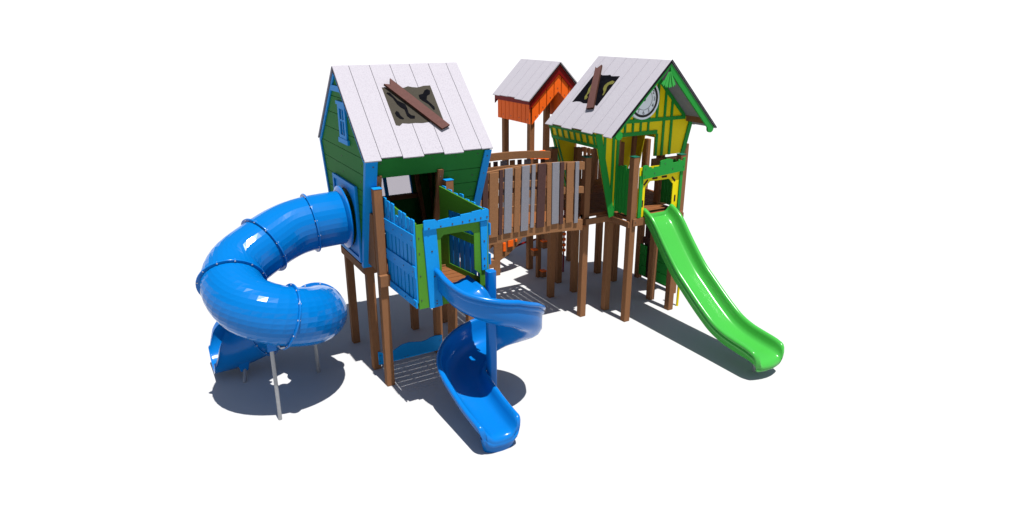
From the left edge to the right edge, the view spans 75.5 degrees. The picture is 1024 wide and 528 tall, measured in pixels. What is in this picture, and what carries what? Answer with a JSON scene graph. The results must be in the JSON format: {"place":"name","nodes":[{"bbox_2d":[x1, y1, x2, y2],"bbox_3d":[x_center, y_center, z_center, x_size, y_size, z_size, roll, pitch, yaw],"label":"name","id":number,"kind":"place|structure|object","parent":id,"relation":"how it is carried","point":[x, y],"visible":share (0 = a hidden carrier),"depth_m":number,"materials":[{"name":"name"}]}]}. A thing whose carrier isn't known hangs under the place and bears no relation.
{"place":"outdoors","nodes":[
{"label":"outdoors","id":0,"kind":"place"},
{"bbox_2d":[0,0,1023,527],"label":"ground","id":1,"kind":"structure","parent":0,"point":[854,200],"depth_m":13.32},
{"bbox_2d":[195,186,353,419],"bbox_3d":[-3.260,0.463,9.403,2.183,2.844,2.517,-11,22,-28],"label":"tube slide","id":2,"kind":"object","parent":1,"relation":"on","point":[255,313],"visible":1,"depth_m":8.76,"materials":[{"name":"blue plastic"}]},
{"bbox_2d":[318,62,492,369],"bbox_3d":[-1.678,-0.790,10.382,1.916,4.506,2.364,-11,22,-28],"label":"playhouse","id":3,"kind":"object","parent":1,"relation":"on","point":[421,125],"visible":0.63,"depth_m":9.44,"materials":[{"name":"green"}]},
{"bbox_2d":[335,100,349,145],"bbox_3d":[-2.373,-1.977,9.254,0.033,0.580,0.440,-11,22,-28],"label":"window","id":4,"kind":"structure","parent":3,"relation":"in","point":[342,118],"depth_m":9.23,"materials":[{"name":"blue"}]},
{"bbox_2d":[382,175,422,200],"bbox_3d":[-2.026,-1.331,11.029,1.040,0.510,0.229,-11,22,-28],"label":"window frame","id":5,"kind":"structure","parent":3,"relation":"in","point":[409,195],"depth_m":11.06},
{"bbox_2d":[378,335,441,364],"bbox_3d":[-1.595,1.346,10.453,1.075,0.265,0.026,-11,22,-28],"label":"wavy panel","id":6,"kind":"object","parent":3,"relation":"attached to","point":[415,348],"visible":0.82,"depth_m":10.48,"materials":[{"name":"blue plastic"}]},
{"bbox_2d":[368,178,490,385],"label":"balcony","id":7,"kind":"structure","parent":3,"relation":"attached to","point":[407,257],"depth_m":8.84,"materials":[{"name":"blue wood"}]},
{"bbox_2d":[480,151,586,245],"bbox_3d":[0.078,-1.184,11.268,2.210,1.254,1.286,-11,22,-28],"label":"footbridge","id":8,"kind":"object","parent":3,"relation":"attached to","point":[522,209],"visible":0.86,"depth_m":10.77,"materials":[{"name":"brown wood"}]},
{"bbox_2d":[434,268,545,452],"bbox_3d":[-0.207,1.002,8.852,1.493,2.160,1.846,-11,22,-28],"label":"spiral slide","id":9,"kind":"object","parent":1,"relation":"on","point":[466,358],"visible":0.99,"depth_m":8.71,"materials":[{"name":"blue plastic"}]},
{"bbox_2d":[531,234,546,277],"bbox_3d":[0.564,-0.295,13.836,0.270,1.250,0.220,-11,22,-28],"label":"stepping post","id":10,"kind":"object","parent":1,"relation":"on","point":[536,252],"visible":0.9,"depth_m":13.86,"materials":[{"name":"brown wood"}]},
{"bbox_2d":[545,56,716,316],"bbox_3d":[1.982,-1.512,12.379,2.363,4.523,2.505,-11,22,-28],"label":"playhouse","id":11,"kind":"object","parent":1,"relation":"on","point":[612,112],"visible":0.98,"depth_m":11.66,"materials":[{"name":"green"}]},
{"bbox_2d":[638,225,666,286],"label":"climbing wall","id":12,"kind":"structure","parent":11,"relation":"attached to","point":[661,272],"depth_m":13.67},
{"bbox_2d":[615,153,686,321],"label":"balcony","id":13,"kind":"structure","parent":1,"relation":"on","point":[669,173],"depth_m":11.41,"materials":[{"name":"green"}]},
{"bbox_2d":[676,286,679,305],"bbox_3d":[3.153,0.279,12.452,0.060,1.100,0.060,-11,22,-28],"label":"slide pole","id":14,"kind":"object","parent":1,"relation":"on","point":[677,297],"visible":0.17,"depth_m":12.55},
{"bbox_2d":[643,204,783,371],"bbox_3d":[3.206,0.354,10.777,0.684,2.085,2.790,-11,22,-28],"label":"wave slide","id":15,"kind":"object","parent":1,"relation":"on","point":[725,321],"visible":1,"depth_m":10.90,"materials":[{"name":"green plastic"}]},
{"bbox_2d":[493,59,576,269],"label":"lookout tower","id":16,"kind":"structure","parent":0,"point":[528,92],"depth_m":13.74,"materials":[{"name":"orange"}]},
{"bbox_2d":[545,147,597,197],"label":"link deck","id":17,"kind":"structure","parent":16,"relation":"attached to","point":[587,151],"depth_m":13.90,"materials":[{"name":"brown wood"}]},
{"bbox_2d":[562,211,565,271],"bbox_3d":[1.111,-0.632,14.111,0.089,1.700,0.089,-11,22,-28],"label":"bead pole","id":18,"kind":"object","parent":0,"point":[564,240],"visible":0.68,"depth_m":14.18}
]}

